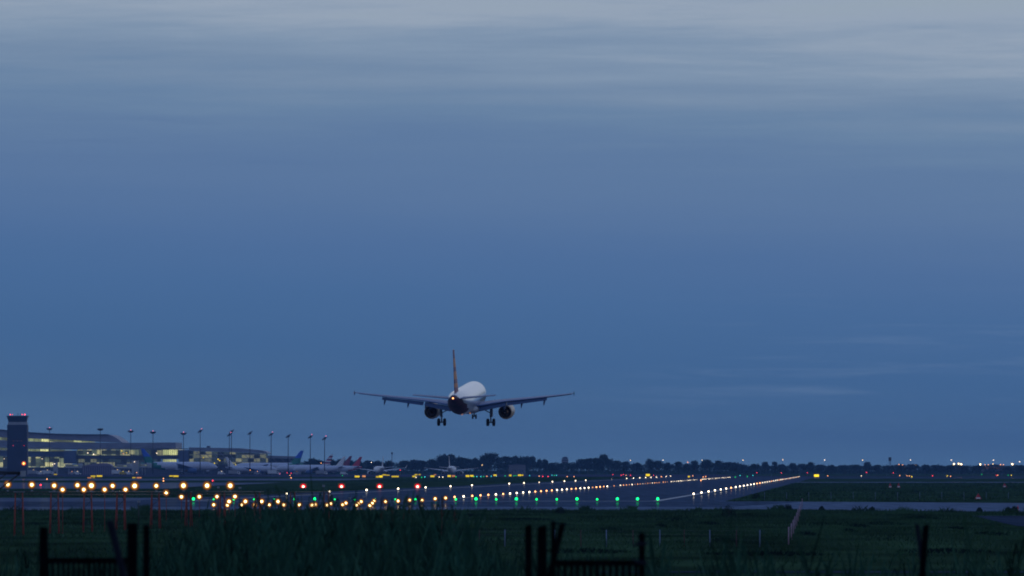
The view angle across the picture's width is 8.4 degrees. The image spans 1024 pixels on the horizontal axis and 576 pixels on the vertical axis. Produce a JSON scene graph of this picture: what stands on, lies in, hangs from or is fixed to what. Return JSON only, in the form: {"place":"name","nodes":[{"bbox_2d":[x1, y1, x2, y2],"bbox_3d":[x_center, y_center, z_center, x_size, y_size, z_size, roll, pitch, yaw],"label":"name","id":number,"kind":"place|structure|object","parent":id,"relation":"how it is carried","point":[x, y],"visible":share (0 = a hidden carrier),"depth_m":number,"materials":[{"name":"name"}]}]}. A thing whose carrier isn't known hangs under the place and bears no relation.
{"place":"outdoors","nodes":[
{"label":"outdoors","id":0,"kind":"place"},
{"bbox_2d":[7,414,28,474],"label":"control tower","id":1,"kind":"structure","parent":0,"point":[17,443],"depth_m":4898.84,"materials":[{"name":"concrete"}]},
{"bbox_2d":[65,463,82,474],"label":"jet bridge","id":2,"kind":"structure","parent":0,"point":[74,466],"depth_m":4947.09,"materials":[{"name":"grey paint"}]},
{"bbox_2d":[82,463,113,474],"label":"cargo shed","id":3,"kind":"structure","parent":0,"point":[100,469],"depth_m":4848.15,"materials":[{"name":"metal"}]},
{"bbox_2d":[0,479,365,479],"bbox_3d":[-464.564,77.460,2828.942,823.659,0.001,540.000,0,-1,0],"label":"taxiway strip","id":4,"kind":"object","parent":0,"point":[183,479],"visible":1,"depth_m":2816.68,"materials":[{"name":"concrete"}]},
{"bbox_2d":[354,349,574,425],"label":"landing airliner","id":5,"kind":"object","parent":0,"point":[469,397],"visible":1,"depth_m":1074.24,"materials":[{"name":"white paint"}]},
{"bbox_2d":[0,471,1023,575],"bbox_3d":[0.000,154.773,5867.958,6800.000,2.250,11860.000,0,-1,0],"label":"ground","id":6,"kind":"structure","parent":0,"point":[363,485],"depth_m":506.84,"materials":[{"name":"green plant"}]},
{"bbox_2d":[0,471,25,488],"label":"signal arm","id":7,"kind":"object","parent":6,"relation":"on","point":[21,473],"visible":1,"depth_m":249.89},
{"bbox_2d":[13,492,23,535],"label":"light gantry","id":8,"kind":"object","parent":6,"relation":"on","point":[15,511],"visible":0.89,"depth_m":467.52,"materials":[{"name":"metal"}]},
{"bbox_2d":[39,527,47,575],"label":"fence post","id":9,"kind":"object","parent":6,"relation":"on","point":[43,551],"visible":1,"depth_m":65.92,"materials":[{"name":"brown wood"}]},
{"bbox_2d":[49,492,59,533],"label":"light gantry","id":10,"kind":"object","parent":6,"relation":"on","point":[58,516],"visible":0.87,"depth_m":482.23,"materials":[{"name":"metal"}]},
{"bbox_2d":[59,486,65,532],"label":"approach light","id":11,"kind":"object","parent":6,"relation":"on","point":[62,489],"visible":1,"depth_m":485.18,"materials":[{"name":"metal"}]},
{"bbox_2d":[80,486,87,531],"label":"approach light","id":12,"kind":"object","parent":6,"relation":"on","point":[83,489],"visible":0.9,"depth_m":493.91,"materials":[{"name":"metal"}]},
{"bbox_2d":[48,558,126,575],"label":"picket panel","id":13,"kind":"object","parent":6,"relation":"on","point":[78,561],"visible":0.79,"depth_m":67.45,"materials":[{"name":"brown wood"}]},
{"bbox_2d":[82,492,92,531],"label":"light gantry","id":14,"kind":"object","parent":6,"relation":"on","point":[84,506],"visible":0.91,"depth_m":495.93,"materials":[{"name":"red metal"}]},
{"bbox_2d":[101,486,107,528],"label":"approach light","id":15,"kind":"object","parent":6,"relation":"on","point":[104,489],"visible":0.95,"depth_m":502.50,"materials":[{"name":"metal"}]},
{"bbox_2d":[106,520,126,575],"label":"leaning post","id":16,"kind":"object","parent":6,"relation":"on","point":[111,527],"visible":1,"depth_m":63.93,"materials":[{"name":"grey wood"}]},
{"bbox_2d":[115,492,125,529],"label":"light gantry","id":17,"kind":"object","parent":6,"relation":"on","point":[116,517],"visible":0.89,"depth_m":509.46,"materials":[{"name":"red metal"}]},
{"bbox_2d":[0,483,263,488],"bbox_3d":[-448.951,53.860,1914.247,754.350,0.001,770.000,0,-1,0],"label":"parallel taxiway","id":18,"kind":"structure","parent":6,"relation":"on","point":[98,485],"depth_m":1828.36,"materials":[{"name":"grey asphalt"}]},
{"bbox_2d":[127,523,137,575],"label":"fence post","id":19,"kind":"object","parent":6,"relation":"on","point":[132,537],"visible":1,"depth_m":65.91,"materials":[{"name":"brown wood"}]},
{"bbox_2d":[143,524,149,575],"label":"fence post","id":20,"kind":"object","parent":6,"relation":"on","point":[146,549],"visible":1,"depth_m":66.93,"materials":[{"name":"brown wood"}]},
{"bbox_2d":[0,429,300,473],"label":"terminal building","id":21,"kind":"structure","parent":6,"relation":"on","point":[86,447],"depth_m":5208.32,"materials":[{"name":"grey metal"}]},
{"bbox_2d":[150,492,160,528],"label":"light gantry","id":22,"kind":"object","parent":6,"relation":"on","point":[158,515],"visible":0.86,"depth_m":523.81,"materials":[{"name":"red metal"}]},
{"bbox_2d":[0,491,163,494],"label":"walkway rail","id":23,"kind":"object","parent":22,"relation":"attached to","point":[87,492],"visible":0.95,"depth_m":501.54,"materials":[{"name":"metal"}]},
{"bbox_2d":[86,481,95,490],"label":"approach light","id":24,"kind":"object","parent":23,"relation":"on","point":[91,485],"visible":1,"depth_m":497.90,"materials":[{"name":"glass"}]},
{"bbox_2d":[130,481,138,490],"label":"approach light","id":25,"kind":"object","parent":23,"relation":"on","point":[134,485],"visible":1,"depth_m":515.71,"materials":[{"name":"glass"}]},
{"bbox_2d":[184,492,192,526],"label":"light gantry","id":26,"kind":"object","parent":6,"relation":"on","point":[186,515],"visible":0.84,"depth_m":537.58,"materials":[{"name":"red metal"}]},
{"bbox_2d":[164,491,263,494],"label":"walkway rail","id":27,"kind":"object","parent":26,"relation":"attached to","point":[214,492],"visible":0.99,"depth_m":547.27,"materials":[{"name":"metal"}]},
{"bbox_2d":[179,481,187,490],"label":"approach light","id":28,"kind":"object","parent":27,"relation":"on","point":[183,485],"visible":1,"depth_m":535.83,"materials":[{"name":"glass"}]},
{"bbox_2d":[203,481,211,489],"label":"approach light","id":29,"kind":"object","parent":27,"relation":"on","point":[207,485],"visible":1,"depth_m":545.56,"materials":[{"name":"glass"}]},
{"bbox_2d":[226,481,234,490],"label":"approach light","id":30,"kind":"object","parent":27,"relation":"on","point":[230,485],"visible":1,"depth_m":555.13,"materials":[{"name":"glass"}]},
{"bbox_2d":[218,492,225,522],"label":"light gantry","id":31,"kind":"object","parent":6,"relation":"on","point":[220,508],"visible":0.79,"depth_m":551.37,"materials":[{"name":"red metal"}]},
{"bbox_2d":[302,457,319,464],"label":"tree","id":32,"kind":"object","parent":6,"relation":"on","point":[313,462],"visible":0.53,"depth_m":5521.43,"materials":[{"name":"green plant"}]},
{"bbox_2d":[363,460,374,469],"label":"tree","id":33,"kind":"object","parent":6,"relation":"on","point":[368,463],"visible":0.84,"depth_m":5611.53,"materials":[{"name":"green plant"}]},
{"bbox_2d":[370,461,385,469],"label":"tree","id":34,"kind":"object","parent":6,"relation":"on","point":[377,463],"visible":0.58,"depth_m":5477.40,"materials":[{"name":"green plant"}]},
{"bbox_2d":[384,460,393,473],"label":"tree","id":35,"kind":"object","parent":6,"relation":"on","point":[388,463],"visible":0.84,"depth_m":5522.40,"materials":[{"name":"green plant"}]},
{"bbox_2d":[0,501,794,506],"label":"taxiway","id":36,"kind":"structure","parent":6,"relation":"on","point":[475,503],"depth_m":889.14,"materials":[{"name":"grey asphalt"}]},
{"bbox_2d":[398,460,411,469],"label":"tree","id":37,"kind":"object","parent":6,"relation":"on","point":[403,464],"visible":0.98,"depth_m":5566.61,"materials":[{"name":"green plant"}]},
{"bbox_2d":[407,459,420,472],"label":"tree","id":38,"kind":"object","parent":6,"relation":"on","point":[413,462],"visible":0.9,"depth_m":5609.56,"materials":[{"name":"green plant"}]},
{"bbox_2d":[416,460,427,471],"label":"tree","id":39,"kind":"object","parent":6,"relation":"on","point":[422,466],"visible":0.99,"depth_m":5475.75,"materials":[{"name":"green plant"}]},
{"bbox_2d":[426,459,438,473],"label":"tree","id":40,"kind":"object","parent":6,"relation":"on","point":[432,464],"visible":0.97,"depth_m":5521.54,"materials":[{"name":"green plant"}]},
{"bbox_2d":[434,455,451,470],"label":"tree","id":41,"kind":"object","parent":6,"relation":"on","point":[442,461],"visible":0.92,"depth_m":5565.08,"materials":[{"name":"green plant"}]},
{"bbox_2d":[439,453,455,473],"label":"tree","id":42,"kind":"object","parent":6,"relation":"on","point":[451,457],"visible":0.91,"depth_m":5610.69,"materials":[{"name":"green plant"}]},
{"bbox_2d":[453,456,466,469],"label":"tree","id":43,"kind":"object","parent":6,"relation":"on","point":[459,461],"visible":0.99,"depth_m":5476.58,"materials":[{"name":"green plant"}]},
{"bbox_2d":[462,457,472,473],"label":"tree","id":44,"kind":"object","parent":6,"relation":"on","point":[468,462],"visible":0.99,"depth_m":5521.75,"materials":[{"name":"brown plant"}]},
{"bbox_2d":[132,477,814,500],"bbox_3d":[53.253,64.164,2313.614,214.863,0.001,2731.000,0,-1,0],"label":"runway","id":45,"kind":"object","parent":6,"relation":"on","point":[660,489],"visible":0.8,"depth_m":1353.46,"materials":[{"name":"grey asphalt"}]},
{"bbox_2d":[192,477,796,500],"bbox_3d":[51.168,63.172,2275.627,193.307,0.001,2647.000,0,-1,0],"label":"runway markings","id":46,"kind":"object","parent":45,"relation":"on","point":[575,489],"visible":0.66,"depth_m":1410.90,"materials":[{"name":"white paint"}]},
{"bbox_2d":[468,457,482,473],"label":"tree","id":47,"kind":"object","parent":6,"relation":"on","point":[476,463],"visible":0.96,"depth_m":5566.86,"materials":[{"name":"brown plant"}]},
{"bbox_2d":[482,452,499,473],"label":"tree","id":48,"kind":"object","parent":6,"relation":"on","point":[490,459],"visible":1,"depth_m":5475.78,"materials":[{"name":"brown plant"}]},
{"bbox_2d":[495,457,504,469],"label":"tree","id":49,"kind":"object","parent":6,"relation":"on","point":[499,463],"visible":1,"depth_m":5523.07,"materials":[{"name":"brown plant"}]},
{"bbox_2d":[501,456,514,473],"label":"tree","id":50,"kind":"object","parent":6,"relation":"on","point":[506,459],"visible":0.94,"depth_m":5566.12,"materials":[{"name":"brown plant"}]},
{"bbox_2d":[0,476,1023,575],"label":"reeds","id":51,"kind":"object","parent":6,"relation":"on","point":[291,543],"visible":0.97,"depth_m":106.28,"materials":[{"name":"green plant"}]},
{"bbox_2d":[0,498,1023,511],"bbox_3d":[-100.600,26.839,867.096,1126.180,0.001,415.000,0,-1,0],"label":"taxiway","id":52,"kind":"structure","parent":6,"relation":"on","point":[932,506],"depth_m":798.89,"materials":[{"name":"grey asphalt"}]},
{"bbox_2d":[0,474,1023,476],"bbox_3d":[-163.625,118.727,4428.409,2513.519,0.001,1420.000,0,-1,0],"label":"apron","id":53,"kind":"object","parent":6,"relation":"on","point":[403,475],"visible":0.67,"depth_m":4403.58,"materials":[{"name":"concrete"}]},
{"bbox_2d":[53,462,57,474],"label":"gate block","id":54,"kind":"structure","parent":53,"relation":"on","point":[55,467],"depth_m":4848.42,"materials":[{"name":"concrete"}]},
{"bbox_2d":[132,460,138,474],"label":"gate block","id":55,"kind":"structure","parent":53,"relation":"on","point":[135,466],"depth_m":4848.42,"materials":[{"name":"concrete"}]},
{"bbox_2d":[141,449,217,474],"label":"parked airliner","id":56,"kind":"object","parent":53,"relation":"on","point":[191,467],"visible":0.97,"depth_m":4995.71,"materials":[{"name":"white paint"}]},
{"bbox_2d":[225,457,276,474],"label":"parked airliner","id":57,"kind":"object","parent":53,"relation":"on","point":[260,469],"visible":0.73,"depth_m":4927.05,"materials":[{"name":"white paint"}]},
{"bbox_2d":[236,451,303,474],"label":"parked airliner","id":58,"kind":"object","parent":53,"relation":"on","point":[296,460],"visible":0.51,"depth_m":5055.97,"materials":[{"name":"white paint"}]},
{"bbox_2d":[276,455,332,474],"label":"parked airliner","id":59,"kind":"object","parent":53,"relation":"on","point":[282,468],"visible":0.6,"depth_m":4977.26,"materials":[{"name":"white paint"}]},
{"bbox_2d":[293,457,345,474],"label":"parked airliner","id":60,"kind":"object","parent":53,"relation":"on","point":[338,466],"visible":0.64,"depth_m":4896.04,"materials":[{"name":"white paint"}]},
{"bbox_2d":[327,457,361,474],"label":"parked airliner","id":61,"kind":"object","parent":53,"relation":"on","point":[356,464],"visible":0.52,"depth_m":4996.16,"materials":[{"name":"white paint"}]},
{"bbox_2d":[353,461,406,474],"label":"taxiing airliner","id":62,"kind":"object","parent":53,"relation":"on","point":[378,469],"visible":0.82,"depth_m":4497.21,"materials":[{"name":"white paint"}]},
{"bbox_2d":[428,461,474,475],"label":"taxiing airliner","id":63,"kind":"object","parent":53,"relation":"on","point":[451,469],"visible":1,"depth_m":4377.31,"materials":[{"name":"white paint"}]},
{"bbox_2d":[509,464,525,473],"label":"warehouse","id":64,"kind":"structure","parent":6,"relation":"on","point":[514,467],"depth_m":5248.23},
{"bbox_2d":[519,456,530,470],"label":"tree","id":65,"kind":"object","parent":6,"relation":"on","point":[524,460],"visible":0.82,"depth_m":5477.85,"materials":[{"name":"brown plant"}]},
{"bbox_2d":[525,525,531,575],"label":"fence post","id":66,"kind":"object","parent":6,"relation":"on","point":[528,550],"visible":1,"depth_m":65.93,"materials":[{"name":"brown wood"}]},
{"bbox_2d":[526,456,535,469],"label":"tree","id":67,"kind":"object","parent":6,"relation":"on","point":[532,461],"visible":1,"depth_m":5521.20,"materials":[{"name":"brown plant"}]},
{"bbox_2d":[535,459,543,470],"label":"tree","id":68,"kind":"object","parent":6,"relation":"on","point":[539,464],"visible":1,"depth_m":5566.95,"materials":[{"name":"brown plant"}]},
{"bbox_2d":[537,526,546,575],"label":"fence post","id":69,"kind":"object","parent":6,"relation":"on","point":[541,550],"visible":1,"depth_m":65.92,"materials":[{"name":"brown wood"}]},
{"bbox_2d":[545,462,557,470],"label":"tree","id":70,"kind":"object","parent":6,"relation":"on","point":[551,465],"visible":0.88,"depth_m":5476.65,"materials":[{"name":"brown plant"}]},
{"bbox_2d":[551,520,555,575],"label":"fence post","id":71,"kind":"object","parent":6,"relation":"on","point":[553,536],"visible":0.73,"depth_m":67.44,"materials":[{"name":"brown wood"}]},
{"bbox_2d":[547,523,565,575],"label":"leaning post","id":72,"kind":"object","parent":6,"relation":"on","point":[560,532],"visible":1,"depth_m":64.93,"materials":[{"name":"brown wood"}]},
{"bbox_2d":[576,458,585,473],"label":"tree","id":73,"kind":"object","parent":6,"relation":"on","point":[580,463],"visible":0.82,"depth_m":5613.04,"materials":[{"name":"brown plant"}]},
{"bbox_2d":[582,458,594,473],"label":"tree","id":74,"kind":"object","parent":6,"relation":"on","point":[588,462],"visible":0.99,"depth_m":5477.17,"materials":[{"name":"brown plant"}]},
{"bbox_2d":[589,457,604,473],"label":"tree","id":75,"kind":"object","parent":6,"relation":"on","point":[598,463],"visible":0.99,"depth_m":5520.41,"materials":[{"name":"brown plant"}]},
{"bbox_2d":[556,560,638,575],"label":"picket panel","id":76,"kind":"object","parent":6,"relation":"on","point":[596,563],"visible":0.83,"depth_m":67.92,"materials":[{"name":"brown wood"}]},
{"bbox_2d":[599,454,608,471],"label":"tree","id":77,"kind":"object","parent":6,"relation":"on","point":[604,457],"visible":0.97,"depth_m":5566.77,"materials":[{"name":"green plant"}]},
{"bbox_2d":[453,529,759,546],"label":"wire fence","id":78,"kind":"object","parent":6,"relation":"on","point":[633,537],"visible":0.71,"depth_m":401.35,"materials":[{"name":"metal"}]},
{"bbox_2d":[610,460,620,470],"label":"tree","id":79,"kind":"object","parent":6,"relation":"on","point":[616,465],"visible":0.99,"depth_m":5475.89,"materials":[{"name":"green plant"}]},
{"bbox_2d":[621,461,629,470],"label":"tree","id":80,"kind":"object","parent":6,"relation":"on","point":[624,464],"visible":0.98,"depth_m":5522.52,"materials":[{"name":"green plant"}]},
{"bbox_2d":[631,462,642,472],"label":"tree","id":81,"kind":"object","parent":6,"relation":"on","point":[635,467],"visible":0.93,"depth_m":5566.05,"materials":[{"name":"green plant"}]},
{"bbox_2d":[633,533,646,575],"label":"fence post","id":82,"kind":"object","parent":6,"relation":"on","point":[641,544],"visible":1,"depth_m":65.93,"materials":[{"name":"brown wood"}]},
{"bbox_2d":[645,458,654,470],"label":"tree","id":83,"kind":"object","parent":6,"relation":"on","point":[649,466],"visible":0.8,"depth_m":5612.00,"materials":[{"name":"green plant"}]},
{"bbox_2d":[284,468,1023,473],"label":"undergrowth","id":84,"kind":"object","parent":6,"relation":"on","point":[707,471],"visible":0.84,"depth_m":5287.61,"materials":[{"name":"green plant"}]},
{"bbox_2d":[650,460,663,473],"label":"tree","id":85,"kind":"object","parent":6,"relation":"on","point":[657,464],"visible":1,"depth_m":5477.15,"materials":[{"name":"green plant"}]},
{"bbox_2d":[300,462,1022,473],"bbox_3d":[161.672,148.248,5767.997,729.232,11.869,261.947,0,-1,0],"label":"woods","id":86,"kind":"object","parent":6,"relation":"on","point":[565,464],"visible":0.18,"depth_m":5712.41,"materials":[{"name":"green plant"}]},
{"bbox_2d":[663,462,673,470],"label":"tree","id":87,"kind":"object","parent":6,"relation":"on","point":[667,466],"visible":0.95,"depth_m":5522.17,"materials":[{"name":"green plant"}]},
{"bbox_2d":[673,461,682,472],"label":"tree","id":88,"kind":"object","parent":6,"relation":"on","point":[678,464],"visible":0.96,"depth_m":5566.16,"materials":[{"name":"green plant"}]},
{"bbox_2d":[690,460,698,472],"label":"tree","id":89,"kind":"object","parent":6,"relation":"on","point":[694,464],"visible":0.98,"depth_m":5477.86,"materials":[{"name":"green plant"}]},
{"bbox_2d":[700,459,712,473],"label":"tree","id":90,"kind":"object","parent":6,"relation":"on","point":[706,464],"visible":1,"depth_m":5522.55,"materials":[{"name":"green plant"}]},
{"bbox_2d":[711,460,723,473],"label":"tree","id":91,"kind":"object","parent":6,"relation":"on","point":[717,465],"visible":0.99,"depth_m":5566.04,"materials":[{"name":"green plant"}]},
{"bbox_2d":[721,505,735,516],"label":"bush","id":92,"kind":"object","parent":6,"relation":"on","point":[727,512],"visible":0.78,"depth_m":654.53,"materials":[{"name":"green plant"}]},
{"bbox_2d":[730,462,739,472],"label":"tree","id":93,"kind":"object","parent":6,"relation":"on","point":[735,466],"visible":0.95,"depth_m":5476.47,"materials":[{"name":"green plant"}]},
{"bbox_2d":[788,463,798,470],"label":"tree","id":94,"kind":"object","parent":6,"relation":"on","point":[793,467],"visible":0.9,"depth_m":5566.93,"materials":[{"name":"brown plant"}]},
{"bbox_2d":[788,499,802,543],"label":"marker fence","id":95,"kind":"object","parent":6,"relation":"on","point":[794,526],"visible":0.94,"depth_m":505.16,"materials":[{"name":"metal"}]},
{"bbox_2d":[600,571,1023,572],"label":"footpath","id":96,"kind":"structure","parent":6,"relation":"on","point":[848,571],"depth_m":303.25,"materials":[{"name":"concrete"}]},
{"bbox_2d":[863,462,872,472],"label":"tree","id":97,"kind":"object","parent":6,"relation":"on","point":[868,465],"visible":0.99,"depth_m":5523.17,"materials":[{"name":"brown plant"}]},
{"bbox_2d":[905,464,919,473],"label":"tree","id":98,"kind":"object","parent":6,"relation":"on","point":[912,466],"visible":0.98,"depth_m":5521.42,"materials":[{"name":"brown plant"}]},
{"bbox_2d":[915,523,925,575],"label":"leaning post","id":99,"kind":"object","parent":6,"relation":"on","point":[917,528],"visible":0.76,"depth_m":68.94,"materials":[{"name":"brown wood"}]},
{"bbox_2d":[919,524,928,575],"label":"fence post","id":100,"kind":"object","parent":6,"relation":"on","point":[923,554],"visible":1,"depth_m":65.93,"materials":[{"name":"brown wood"}]},
{"bbox_2d":[982,464,1004,473],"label":"warehouse","id":101,"kind":"structure","parent":6,"relation":"on","point":[993,465],"depth_m":5748.09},
{"bbox_2d":[0,0,1023,470],"label":"sky","id":102,"kind":"structure","parent":0,"point":[745,232],"materials":[{"name":"blue"}]},
{"bbox_2d":[796,482,1023,482],"bbox_3d":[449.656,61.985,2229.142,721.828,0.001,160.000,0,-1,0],"label":"crossing taxiway","id":103,"kind":"structure","parent":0,"point":[913,482],"depth_m":2217.38,"materials":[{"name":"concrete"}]},
{"bbox_2d":[815,477,1023,477],"bbox_3d":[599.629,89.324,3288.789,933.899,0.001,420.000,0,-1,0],"label":"taxiway","id":104,"kind":"structure","parent":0,"point":[919,477],"depth_m":3435.74,"materials":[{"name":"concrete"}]},
{"bbox_2d":[976,516,1023,525],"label":"service road","id":105,"kind":"structure","parent":0,"point":[1016,520],"depth_m":611.84,"materials":[{"name":"grey asphalt"}]},
{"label":"light gantry","id":106,"kind":"object","parent":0,"visible":0},
{"bbox_2d":[264,492,330,494],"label":"walkway rail","id":107,"kind":"object","parent":106,"relation":"attached to","point":[296,494],"visible":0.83,"depth_m":581.96,"materials":[{"name":"metal"}]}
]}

